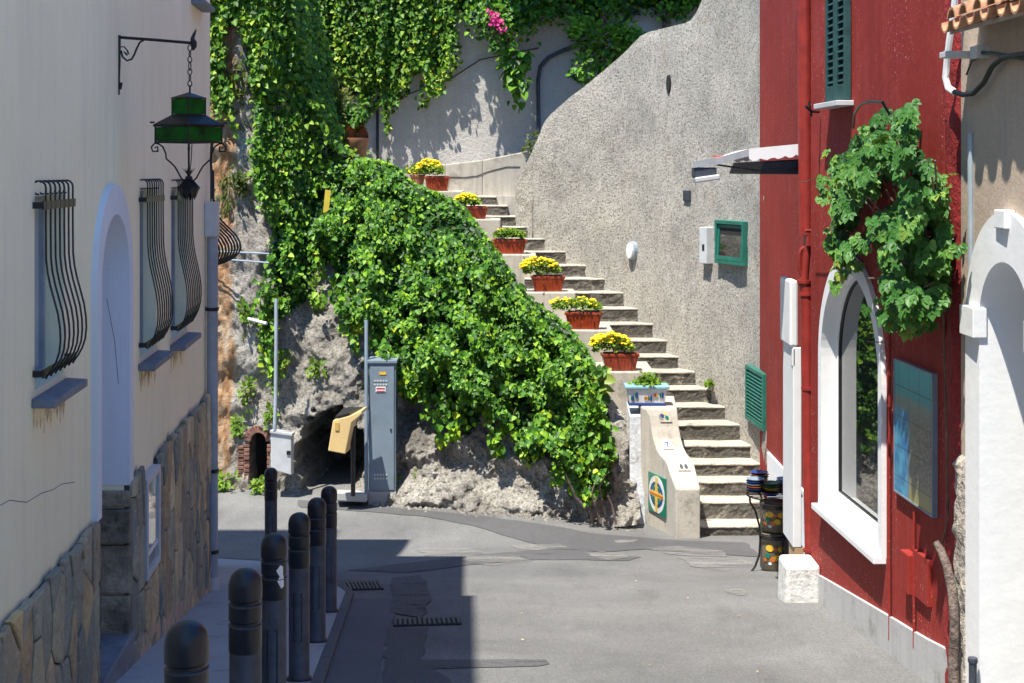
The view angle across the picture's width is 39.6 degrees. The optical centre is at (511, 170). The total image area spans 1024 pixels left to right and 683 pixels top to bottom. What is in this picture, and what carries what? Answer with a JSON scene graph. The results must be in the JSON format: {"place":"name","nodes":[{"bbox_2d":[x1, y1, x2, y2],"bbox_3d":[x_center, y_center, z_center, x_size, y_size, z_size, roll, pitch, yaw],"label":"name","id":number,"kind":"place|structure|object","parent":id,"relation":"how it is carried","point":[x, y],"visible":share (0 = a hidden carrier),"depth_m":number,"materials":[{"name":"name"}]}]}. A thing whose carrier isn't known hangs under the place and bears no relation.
{"place":"outdoors","nodes":[
{"label":"outdoors","id":0,"kind":"place"},
{"bbox_2d":[116,558,345,682],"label":"pavement","id":1,"kind":"structure","parent":0,"point":[209,611],"depth_m":9.77,"materials":[{"name":"concrete"}]},
{"bbox_2d":[164,620,208,682],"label":"bollard","id":2,"kind":"object","parent":1,"relation":"on","point":[186,651],"visible":1,"depth_m":4.02,"materials":[{"name":"metal"}]},
{"bbox_2d":[228,567,261,682],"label":"bollard","id":3,"kind":"object","parent":1,"relation":"on","point":[245,612],"visible":1,"depth_m":5.35,"materials":[{"name":"metal"}]},
{"bbox_2d":[264,467,277,535],"bbox_3d":[-2.330,3.402,13.750,0.156,1.060,0.156,0,0,0],"label":"bollard","id":4,"kind":"object","parent":1,"relation":"on","point":[270,484],"visible":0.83,"depth_m":13.70,"materials":[{"name":"metal"}]},
{"bbox_2d":[261,533,286,682],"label":"bollard","id":5,"kind":"object","parent":1,"relation":"on","point":[274,612],"visible":0.95,"depth_m":6.85,"materials":[{"name":"metal"}]},
{"bbox_2d":[287,512,312,681],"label":"bollard","id":6,"kind":"object","parent":1,"relation":"on","point":[299,586],"visible":0.99,"depth_m":8.20,"materials":[{"name":"metal"}]},
{"bbox_2d":[307,497,327,642],"bbox_3d":[-1.317,2.739,9.600,0.156,1.060,0.156,0,0,0],"label":"bollard","id":7,"kind":"object","parent":1,"relation":"on","point":[316,510],"visible":0.72,"depth_m":9.55,"materials":[{"name":"metal"}]},
{"bbox_2d":[321,486,338,612],"bbox_3d":[-1.415,2.971,11.000,0.156,1.060,0.156,0,0,0],"label":"bollard","id":8,"kind":"object","parent":1,"relation":"on","point":[329,495],"visible":0.66,"depth_m":10.95,"materials":[{"name":"metal"}]},
{"bbox_2d":[210,6,640,526],"bbox_3d":[-2.690,0.125,22.126,8.620,8.650,8.748,0,0,0],"label":"rock face","id":9,"kind":"object","parent":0,"point":[468,473],"visible":0.26,"depth_m":19.59},
{"bbox_2d":[210,34,253,150],"bbox_3d":[-4.038,-0.338,20.329,1.128,3.353,1.026,0,0,0],"label":"dry shrub","id":10,"kind":"object","parent":9,"relation":"on","point":[231,75],"visible":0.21,"depth_m":20.02,"materials":[{"name":"green plant"}]},
{"bbox_2d":[214,161,252,219],"bbox_3d":[-3.918,0.260,20.087,0.817,1.232,0.752,0,0,23],"label":"dry shrub","id":11,"kind":"object","parent":9,"relation":"on","point":[241,180],"visible":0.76,"depth_m":19.88,"materials":[{"name":"green plant"}]},
{"bbox_2d":[229,413,247,439],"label":"weed","id":12,"kind":"object","parent":9,"relation":"on","point":[236,429],"visible":1,"depth_m":19.57,"materials":[{"name":"green plant"}]},
{"bbox_2d":[236,296,252,338],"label":"weed","id":13,"kind":"object","parent":9,"relation":"on","point":[243,317],"visible":0.99,"depth_m":19.64,"materials":[{"name":"green plant"}]},
{"bbox_2d":[236,375,256,413],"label":"weed","id":14,"kind":"object","parent":9,"relation":"on","point":[243,391],"visible":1,"depth_m":19.55,"materials":[{"name":"green plant"}]},
{"bbox_2d":[237,425,270,487],"bbox_3d":[-3.526,4.042,19.790,0.493,1.085,0.560,0,0,0],"label":"brick niche","id":15,"kind":"object","parent":9,"relation":"attached to","point":[263,448],"visible":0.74,"depth_m":19.55,"materials":[{"name":"brick"}]},
{"bbox_2d":[262,401,279,429],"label":"weed","id":16,"kind":"object","parent":9,"relation":"on","point":[268,419],"visible":0.8,"depth_m":19.45,"materials":[{"name":"green plant"}]},
{"bbox_2d":[270,429,294,474],"bbox_3d":[-3.076,3.768,19.070,0.318,0.638,0.380,0,0,0],"label":"utility cabinet","id":17,"kind":"object","parent":9,"relation":"on","point":[282,451],"visible":0.94,"depth_m":18.90,"materials":[{"name":"metal"}]},
{"bbox_2d":[273,299,277,430],"bbox_3d":[-3.152,2.587,18.975,0.059,1.749,0.202,0,0,0],"label":"pipe","id":18,"kind":"object","parent":17,"relation":"attached to","point":[275,364],"visible":1,"depth_m":18.96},
{"bbox_2d":[278,348,291,380],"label":"weed","id":19,"kind":"object","parent":9,"relation":"on","point":[282,365],"visible":0.94,"depth_m":19.52,"materials":[{"name":"green plant"}]},
{"bbox_2d":[210,0,370,234],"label":"climbing vine","id":20,"kind":"object","parent":9,"relation":"attached to","point":[261,24],"visible":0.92,"depth_m":20.59,"materials":[{"name":"green plant"}]},
{"bbox_2d":[304,273,327,314],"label":"weed","id":21,"kind":"object","parent":9,"relation":"on","point":[312,285],"visible":0.71,"depth_m":19.86,"materials":[{"name":"green plant"}]},
{"bbox_2d":[305,356,327,379],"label":"weed","id":22,"kind":"object","parent":9,"relation":"on","point":[316,371],"visible":1,"depth_m":19.50,"materials":[{"name":"green plant"}]},
{"bbox_2d":[327,74,367,152],"bbox_3d":[-2.978,-0.860,23.520,1.211,1.490,1.144,0,0,0],"label":"potted shrub plant","id":23,"kind":"object","parent":9,"relation":"on","point":[338,95],"visible":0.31,"depth_m":23.46,"materials":[{"name":"green plant"}]},
{"bbox_2d":[403,161,424,184],"bbox_3d":[-1.571,0.051,23.826,0.533,0.434,0.309,0,0,0],"label":"clay pot","id":24,"kind":"object","parent":9,"relation":"on","point":[418,179],"visible":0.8,"depth_m":23.76,"materials":[{"name":"ceramic"}]},
{"bbox_2d":[245,26,617,526],"bbox_3d":[-1.509,0.015,20.198,7.574,8.834,4.140,0,0,41],"label":"ivy","id":25,"kind":"object","parent":9,"relation":"attached to","point":[487,340],"visible":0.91,"depth_m":19.16,"materials":[{"name":"green plant"}]},
{"bbox_2d":[343,124,368,158],"bbox_3d":[-2.551,-0.492,23.300,0.430,0.600,0.430,0,0,0],"label":"terracotta pot","id":26,"kind":"object","parent":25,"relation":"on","point":[360,144],"visible":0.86,"depth_m":23.18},
{"bbox_2d":[340,94,372,132],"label":"trailing plant","id":27,"kind":"object","parent":26,"relation":"in","point":[359,116],"visible":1,"depth_m":23.32,"materials":[{"name":"green plant"}]},
{"bbox_2d":[568,364,616,404],"bbox_3d":[0.932,2.906,18.595,0.870,0.786,0.715,0,0,0],"label":"creeping plant","id":28,"kind":"object","parent":9,"relation":"on","point":[604,376],"visible":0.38,"depth_m":18.48,"materials":[{"name":"green plant"}]},
{"bbox_2d":[573,383,618,470],"bbox_3d":[1.030,3.333,17.932,0.522,1.325,0.508,0,0,-27],"label":"creeping plant","id":29,"kind":"object","parent":9,"relation":"attached to","point":[593,429],"visible":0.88,"depth_m":17.84,"materials":[{"name":"green plant"}]},
{"bbox_2d":[218,457,927,682],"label":"road","id":30,"kind":"structure","parent":0,"point":[632,634],"depth_m":11.36,"materials":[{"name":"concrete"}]},
{"bbox_2d":[0,0,214,682],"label":"house","id":31,"kind":"structure","parent":30,"relation":"on","point":[102,424],"depth_m":7.85,"materials":[{"name":"beige paint"}]},
{"bbox_2d":[32,179,86,378],"bbox_3d":[-2.185,0.507,6.882,0.140,0.926,0.646,0,0,-4],"label":"window grille","id":32,"kind":"object","parent":31,"relation":"attached to","point":[69,358],"depth_m":6.88,"materials":[{"name":"black metal"}]},
{"bbox_2d":[32,196,87,408],"bbox_3d":[-2.248,0.609,6.875,0.242,0.973,0.690,0,0,-4],"label":"window","id":33,"kind":"structure","parent":31,"relation":"in","point":[51,398],"depth_m":7.10,"materials":[{"name":"grey glass"}]},
{"bbox_2d":[144,464,160,581],"bbox_3d":[-2.405,2.330,9.450,0.060,0.660,0.505,0,0,-4],"label":"noticeboard","id":34,"kind":"object","parent":31,"relation":"attached to","point":[152,528],"visible":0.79,"depth_m":9.46,"materials":[{"name":"grey paint"}]},
{"bbox_2d":[138,190,172,370],"bbox_3d":[-2.453,0.714,9.545,0.242,1.163,0.750,0,0,-4],"label":"window","id":35,"kind":"structure","parent":31,"relation":"in","point":[153,362],"depth_m":9.82,"materials":[{"name":"white glass"}]},
{"bbox_2d":[139,178,173,348],"bbox_3d":[-2.390,0.609,9.552,0.140,1.109,0.706,0,0,-4],"label":"window grille","id":36,"kind":"object","parent":31,"relation":"attached to","point":[159,200],"depth_m":9.50,"materials":[{"name":"black metal"}]},
{"bbox_2d":[118,29,226,200],"bbox_3d":[-2.046,-0.334,8.591,0.601,1.032,0.376,0,0,23],"label":"wall lantern","id":37,"kind":"object","parent":31,"relation":"attached to","point":[188,121],"depth_m":8.50,"materials":[{"name":"green metal"}]},
{"bbox_2d":[170,189,200,350],"bbox_3d":[-2.555,0.734,10.865,0.242,1.183,0.870,0,0,-4],"label":"window","id":38,"kind":"structure","parent":31,"relation":"in","point":[184,342],"depth_m":11.21,"materials":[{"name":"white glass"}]},
{"bbox_2d":[170,179,201,331],"bbox_3d":[-2.492,0.628,10.872,0.140,1.128,0.826,0,0,-4],"label":"window grille","id":39,"kind":"object","parent":31,"relation":"attached to","point":[187,320],"depth_m":10.78,"materials":[{"name":"black metal"}]},
{"bbox_2d":[191,0,214,12],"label":"window","id":40,"kind":"structure","parent":31,"relation":"in","point":[202,5],"depth_m":11.66,"materials":[{"name":"grey glass"}]},
{"bbox_2d":[205,236,218,589],"bbox_3d":[-2.612,2.007,12.330,0.149,3.413,0.112,0,0,0],"label":"downpipe","id":41,"kind":"object","parent":31,"relation":"attached to","point":[212,308],"visible":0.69,"depth_m":12.29,"materials":[{"name":"metal"}]},
{"bbox_2d":[204,202,219,236],"bbox_3d":[-2.594,0.420,12.300,0.110,0.300,0.120,0,0,0],"label":"junction box","id":42,"kind":"object","parent":41,"relation":"attached to","point":[211,219],"visible":1,"depth_m":12.24,"materials":[{"name":"grey paint"}]},
{"bbox_2d":[210,170,241,264],"bbox_3d":[-2.921,0.532,13.595,0.459,1.105,1.210,0,0,0],"label":"window grille","id":43,"kind":"object","parent":31,"relation":"attached to","point":[224,259],"depth_m":13.85,"materials":[{"name":"black metal"}]},
{"bbox_2d":[218,470,240,492],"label":"weed","id":44,"kind":"object","parent":30,"relation":"on","point":[223,485],"visible":0.97,"depth_m":19.32,"materials":[{"name":"green plant"}]},
{"bbox_2d":[249,474,264,494],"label":"weed","id":45,"kind":"object","parent":30,"relation":"on","point":[259,490],"visible":0.82,"depth_m":19.18,"materials":[{"name":"green plant"}]},
{"bbox_2d":[218,557,353,682],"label":"kerb","id":46,"kind":"structure","parent":30,"relation":"on","point":[323,665],"depth_m":9.82,"materials":[{"name":"concrete"}]},
{"bbox_2d":[337,490,366,501],"bbox_3d":[-2.119,4.301,18.800,0.401,0.261,0.842,0,0,-6],"label":"concrete base","id":47,"kind":"object","parent":30,"relation":"on","point":[346,496],"visible":0.85,"depth_m":18.40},
{"bbox_2d":[328,407,366,495],"bbox_3d":[-2.101,3.616,18.205,0.460,1.138,0.350,0,0,0],"label":"payphone hood","id":48,"kind":"object","parent":47,"relation":"on","point":[342,438],"visible":1,"depth_m":18.04,"materials":[{"name":"beige plastic"}]},
{"bbox_2d":[325,598,394,682],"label":"gutter strip","id":49,"kind":"object","parent":30,"relation":"on","point":[358,656],"visible":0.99,"depth_m":9.74,"materials":[{"name":"concrete"}]},
{"bbox_2d":[342,580,383,590],"bbox_3d":[-1.342,3.754,12.817,0.354,0.149,0.552,0,0,-11],"label":"drain grate","id":50,"kind":"object","parent":30,"relation":"on","point":[363,585],"visible":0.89,"depth_m":12.75,"materials":[{"name":"metal"}]},
{"bbox_2d":[367,356,398,503],"bbox_3d":[-1.696,3.430,18.783,0.391,1.905,0.393,0,0,0],"label":"utility cabinet","id":51,"kind":"object","parent":30,"relation":"on","point":[383,419],"visible":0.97,"depth_m":18.60,"materials":[{"name":"grey metal"}]},
{"bbox_2d":[364,320,367,499],"bbox_3d":[-1.907,3.126,18.625,0.051,2.326,0.302,0,0,-6],"label":"pipe","id":52,"kind":"object","parent":51,"relation":"attached to","point":[365,405],"visible":1,"depth_m":18.55,"materials":[{"name":"metal"}]},
{"bbox_2d":[390,575,431,616],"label":"asphalt repair","id":53,"kind":"structure","parent":30,"relation":"on","point":[411,587],"depth_m":12.14,"materials":[{"name":"asphalt"}]},
{"bbox_2d":[382,627,451,682],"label":"asphalt repair","id":54,"kind":"structure","parent":30,"relation":"on","point":[403,652],"depth_m":9.08,"materials":[{"name":"asphalt"}]},
{"bbox_2d":[393,616,461,626],"bbox_3d":[-0.637,3.397,10.665,0.536,0.118,0.340,0,0,-9],"label":"drain grate","id":55,"kind":"object","parent":30,"relation":"on","point":[424,621],"visible":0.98,"depth_m":10.62,"materials":[{"name":"metal"}]},
{"bbox_2d":[229,456,629,531],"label":"gravel","id":56,"kind":"structure","parent":30,"relation":"on","point":[496,513],"depth_m":18.13,"materials":[{"name":"gravel"}]},
{"bbox_2d":[385,659,549,667],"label":"asphalt repair","id":57,"kind":"structure","parent":30,"relation":"on","point":[476,663],"depth_m":8.95,"materials":[{"name":"asphalt"}]},
{"bbox_2d":[351,548,638,571],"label":"asphalt repair","id":58,"kind":"structure","parent":30,"relation":"on","point":[555,554],"depth_m":15.03,"materials":[{"name":"asphalt"}]},
{"bbox_2d":[297,500,757,556],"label":"asphalt repair","id":59,"kind":"structure","parent":30,"relation":"on","point":[548,535],"depth_m":17.00,"materials":[{"name":"asphalt"}]},
{"bbox_2d":[463,196,763,535],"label":"staircase","id":60,"kind":"structure","parent":30,"relation":"on","point":[716,448],"depth_m":19.76,"materials":[{"name":"stone"}]},
{"bbox_2d":[405,151,528,195],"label":"ledge wall","id":61,"kind":"structure","parent":60,"relation":"on","point":[502,181],"depth_m":24.35,"materials":[{"name":"paint"}]},
{"bbox_2d":[320,3,697,169],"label":"retaining wall","id":62,"kind":"structure","parent":60,"relation":"on","point":[470,115],"depth_m":25.15,"materials":[{"name":"paint"}]},
{"bbox_2d":[317,0,463,136],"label":"hanging vine","id":63,"kind":"object","parent":62,"relation":"hanging from","point":[368,47],"visible":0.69,"depth_m":24.82,"materials":[{"name":"green plant"}]},
{"bbox_2d":[320,0,701,62],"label":"overhanging tree","id":64,"kind":"object","parent":62,"relation":"attached to","point":[517,11],"visible":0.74,"depth_m":24.70,"materials":[{"name":"green plant"}]},
{"bbox_2d":[475,3,512,40],"bbox_3d":[-0.304,-2.535,24.270,0.663,0.652,0.462,0,0,0],"label":"bougainvillea","id":65,"kind":"object","parent":64,"relation":"attached to","point":[499,22],"visible":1,"depth_m":24.24,"materials":[{"name":"green plant"}]},
{"bbox_2d":[493,26,535,113],"bbox_3d":[0.036,-1.736,24.394,0.757,1.522,0.410,0,0,0],"label":"hanging plant","id":66,"kind":"object","parent":64,"relation":"hanging from","point":[517,68],"visible":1,"depth_m":24.35,"materials":[{"name":"green plant"}]},
{"bbox_2d":[565,50,594,86],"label":"wall plant","id":67,"kind":"object","parent":62,"relation":"on","point":[581,78],"depth_m":24.36,"materials":[{"name":"green plant"}]},
{"bbox_2d":[536,10,640,138],"bbox_3d":[1.351,-1.380,25.100,1.850,2.948,0.070,0,0,0],"label":"conduit","id":68,"kind":"object","parent":62,"relation":"attached to","point":[552,55],"visible":0.6,"depth_m":25.07,"materials":[{"name":"grey paint"}]},
{"bbox_2d":[562,0,645,79],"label":"wall plant","id":69,"kind":"object","parent":62,"relation":"on","point":[625,36],"depth_m":24.57,"materials":[{"name":"green plant"}]},
{"bbox_2d":[438,190,699,537],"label":"stair parapet","id":70,"kind":"structure","parent":60,"relation":"attached to","point":[667,490],"depth_m":18.21,"materials":[{"name":"paint"}]},
{"bbox_2d":[415,158,450,190],"bbox_3d":[-1.304,0.065,23.658,0.613,0.548,0.464,0,0,-26],"label":"flower planter","id":71,"kind":"object","parent":70,"relation":"on","point":[434,183],"visible":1,"depth_m":23.58,"materials":[{"name":"ceramic"}]},
{"bbox_2d":[453,192,487,218],"bbox_3d":[-0.676,0.570,23.162,0.560,0.433,0.480,0,0,-7],"label":"flower planter","id":72,"kind":"object","parent":70,"relation":"on","point":[476,212],"visible":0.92,"depth_m":23.08,"materials":[{"name":"ceramic"}]},
{"bbox_2d":[491,227,527,253],"bbox_3d":[-0.041,1.108,22.585,0.567,0.428,0.556,0,0,3],"label":"flower planter","id":73,"kind":"object","parent":70,"relation":"on","point":[511,245],"visible":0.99,"depth_m":22.53,"materials":[{"name":"ceramic"}]},
{"bbox_2d":[519,256,564,291],"bbox_3d":[0.466,1.582,21.845,0.737,0.548,0.483,0,0,-16],"label":"flower planter","id":74,"kind":"object","parent":70,"relation":"on","point":[547,283],"visible":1,"depth_m":21.78,"materials":[{"name":"plant"}]},
{"bbox_2d":[549,296,603,329],"bbox_3d":[0.940,2.078,20.865,0.820,0.489,0.465,0,0,5],"label":"flower planter","id":75,"kind":"object","parent":70,"relation":"on","point":[581,319],"visible":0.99,"depth_m":20.78,"materials":[{"name":"ceramic"}]},
{"bbox_2d":[588,331,639,370],"bbox_3d":[1.419,2.517,19.857,0.704,0.545,0.422,0,0,-3],"label":"flower planter","id":76,"kind":"object","parent":70,"relation":"on","point":[620,360],"visible":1,"depth_m":19.78,"materials":[{"name":"plant"}]},
{"bbox_2d":[624,371,669,405],"bbox_3d":[1.750,2.816,18.451,0.582,0.441,0.332,0,0,0],"label":"ceramic trough","id":77,"kind":"object","parent":70,"relation":"on","point":[647,389],"visible":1,"depth_m":18.36,"materials":[{"name":"white ceramic"}]},
{"bbox_2d":[515,0,768,463],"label":"stucco wall","id":78,"kind":"structure","parent":30,"relation":"on","point":[625,140],"depth_m":20.97,"materials":[{"name":"paint"}]},
{"bbox_2d":[626,242,637,259],"bbox_3d":[1.846,1.228,21.830,0.130,0.276,0.200,0,0,-31],"label":"bulkhead light","id":79,"kind":"object","parent":78,"relation":"attached to","point":[631,250],"visible":1,"depth_m":21.77,"materials":[{"name":"white paint"}]},
{"bbox_2d":[699,227,712,263],"bbox_3d":[2.753,1.058,20.149,0.123,0.514,0.189,0,0,-26],"label":"meter box","id":80,"kind":"object","parent":78,"relation":"attached to","point":[705,245],"visible":1,"depth_m":20.07,"materials":[{"name":"grey paint"}]},
{"bbox_2d":[714,220,747,265],"bbox_3d":[3.018,0.987,19.490,0.121,0.600,0.820,0,0,-20],"label":"window","id":81,"kind":"structure","parent":78,"relation":"attached to","point":[730,243],"depth_m":19.44,"materials":[{"name":"green paint"}]},
{"bbox_2d":[745,364,765,431],"bbox_3d":[3.199,2.961,18.598,0.080,0.730,0.954,0,0,-4],"label":"louvred vent","id":82,"kind":"object","parent":78,"relation":"attached to","point":[755,396],"visible":1,"depth_m":18.55,"materials":[{"name":"green paint"}]},
{"bbox_2d":[681,556,752,566],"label":"asphalt repair","id":83,"kind":"structure","parent":30,"relation":"on","point":[694,563],"depth_m":14.61,"materials":[{"name":"asphalt"}]},
{"bbox_2d":[760,530,788,571],"bbox_3d":[2.604,3.759,14.100,0.302,0.370,0.302,0,0,0],"label":"ceramic drum","id":84,"kind":"object","parent":30,"relation":"on","point":[771,551],"visible":0.7,"depth_m":13.98,"materials":[{"name":"multicoloured ceramic"}]},
{"bbox_2d":[759,499,782,532],"bbox_3d":[2.604,3.417,14.100,0.302,0.285,0.302,0,0,0],"label":"ceramic drum","id":85,"kind":"object","parent":84,"relation":"on","point":[771,517],"visible":0.7,"depth_m":13.97,"materials":[{"name":"multicoloured ceramic"}]},
{"bbox_2d":[746,492,802,570],"bbox_3d":[2.598,3.582,14.100,0.558,0.754,0.558,0,0,0],"label":"plant stand","id":86,"kind":"object","parent":30,"relation":"on","point":[763,498],"visible":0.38,"depth_m":14.01,"materials":[{"name":"black metal"}]},
{"bbox_2d":[745,476,764,493],"bbox_3d":[2.409,3.125,14.100,0.192,0.151,0.184,0,0,0],"label":"plate stack","id":87,"kind":"object","parent":86,"relation":"on","point":[754,485],"visible":1,"depth_m":14.05,"materials":[{"name":"multicoloured ceramic"}]},
{"bbox_2d":[761,480,780,495],"bbox_3d":[2.556,3.137,14.030,0.192,0.127,0.184,0,0,0],"label":"plate stack","id":88,"kind":"object","parent":86,"relation":"on","point":[771,487],"visible":1,"depth_m":13.98,"materials":[{"name":"multicoloured ceramic"}]},
{"bbox_2d":[778,555,819,602],"bbox_3d":[2.337,3.353,11.578,0.293,0.379,0.350,0,0,0],"label":"guard stone","id":89,"kind":"object","parent":30,"relation":"on","point":[798,578],"visible":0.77,"depth_m":11.40,"materials":[{"name":"stone"}]},
{"bbox_2d":[760,0,960,682],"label":"shop building","id":90,"kind":"structure","parent":30,"relation":"on","point":[897,47],"depth_m":10.47,"materials":[{"name":"red paint"}]},
{"bbox_2d":[693,144,797,173],"bbox_3d":[2.385,-0.133,13.004,1.711,0.338,2.032,0,0,0],"label":"awning","id":91,"kind":"object","parent":90,"relation":"attached to","point":[774,166],"visible":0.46,"depth_m":11.99,"materials":[{"name":"fabric"}]},
{"bbox_2d":[692,167,719,182],"bbox_3d":[1.645,0.038,12.080,0.214,0.130,0.240,0,0,0],"label":"floodlight","id":92,"kind":"object","parent":91,"relation":"hanging from","point":[702,174],"visible":1,"depth_m":12.00,"materials":[{"name":"grey paint"}]},
{"bbox_2d":[780,276,803,554],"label":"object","id":93,"kind":"object","parent":90,"relation":"attached to","point":[791,411],"visible":0.93,"depth_m":12.13,"materials":[{"name":"white paint"}]},
{"bbox_2d":[797,0,810,554],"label":"downpipe","id":94,"kind":"object","parent":90,"relation":"attached to","point":[804,88],"visible":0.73,"depth_m":11.80,"materials":[{"name":"metal"}]},
{"bbox_2d":[814,0,853,108],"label":"window shutter","id":95,"kind":"object","parent":90,"relation":"attached to","point":[837,53],"depth_m":10.78,"materials":[{"name":"green paint"}]},
{"bbox_2d":[811,257,886,563],"bbox_3d":[2.559,1.665,10.564,0.250,2.070,1.627,0,0,-3],"label":"window","id":96,"kind":"structure","parent":90,"relation":"in","point":[852,385],"depth_m":10.83,"materials":[{"name":"white paint"}]},
{"bbox_2d":[799,98,968,682],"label":"creeper","id":97,"kind":"object","parent":90,"relation":"attached to","point":[914,261],"visible":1,"depth_m":8.32,"materials":[{"name":"green plant"}]},
{"bbox_2d":[888,320,890,639],"bbox_3d":[2.553,2.092,9.621,0.018,2.164,0.017,0,0,-22],"label":"conduit","id":98,"kind":"object","parent":90,"relation":"attached to","point":[889,476],"visible":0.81,"depth_m":9.61,"materials":[{"name":"metal"}]},
{"bbox_2d":[900,549,912,594],"bbox_3d":[2.566,2.598,9.202,0.060,0.259,0.157,0,0,-3],"label":"junction box","id":99,"kind":"object","parent":90,"relation":"attached to","point":[906,571],"visible":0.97,"depth_m":9.15,"materials":[{"name":"red paint"}]},
{"bbox_2d":[912,512,915,647],"bbox_3d":[2.579,2.627,9.127,0.018,0.873,0.017,0,0,-22],"label":"conduit","id":100,"kind":"object","parent":90,"relation":"attached to","point":[914,519],"visible":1,"depth_m":9.12,"materials":[{"name":"metal"}]},
{"bbox_2d":[894,358,937,517],"bbox_3d":[2.583,1.695,9.124,0.034,0.885,0.744,0,0,-3],"label":"tile picture","id":101,"kind":"object","parent":90,"relation":"attached to","point":[916,435],"visible":1,"depth_m":9.05,"materials":[{"name":"tile"}]},
{"bbox_2d":[914,549,931,606],"bbox_3d":[2.598,2.571,8.978,0.040,0.296,0.257,0,0,-3],"label":"meter cover","id":102,"kind":"object","parent":90,"relation":"attached to","point":[922,577],"visible":1,"depth_m":8.94,"materials":[{"name":"metal"}]},
{"bbox_2d":[941,0,1023,682],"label":"house","id":103,"kind":"structure","parent":30,"relation":"on","point":[988,523],"depth_m":7.94,"materials":[{"name":"beige paint"}]},
{"bbox_2d":[942,0,957,94],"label":"cable conduit","id":104,"kind":"object","parent":103,"relation":"attached to","point":[949,88],"visible":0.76,"depth_m":8.29,"materials":[{"name":"white paint"}]},
{"bbox_2d":[940,45,989,58],"bbox_3d":[2.554,-0.661,8.024,0.200,0.070,0.292,0,0,0],"label":"cable bracket","id":105,"kind":"object","parent":103,"relation":"attached to","point":[974,52],"visible":0.98,"depth_m":8.05,"materials":[{"name":"metal"}]},
{"bbox_2d":[968,133,973,271],"bbox_3d":[2.623,0.200,8.130,0.036,0.830,0.041,0,0,-22],"label":"conduit","id":106,"kind":"object","parent":103,"relation":"attached to","point":[970,201],"visible":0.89,"depth_m":8.12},
{"bbox_2d":[968,656,977,682],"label":"pipe end","id":107,"kind":"object","parent":103,"relation":"attached to","point":[972,661],"visible":1,"depth_m":7.90,"materials":[{"name":"grey paint"}]},
{"bbox_2d":[952,51,1023,96],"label":"cable","id":108,"kind":"object","parent":103,"relation":"attached to","point":[990,69],"visible":0.97,"depth_m":7.78,"materials":[{"name":"black plastic"}]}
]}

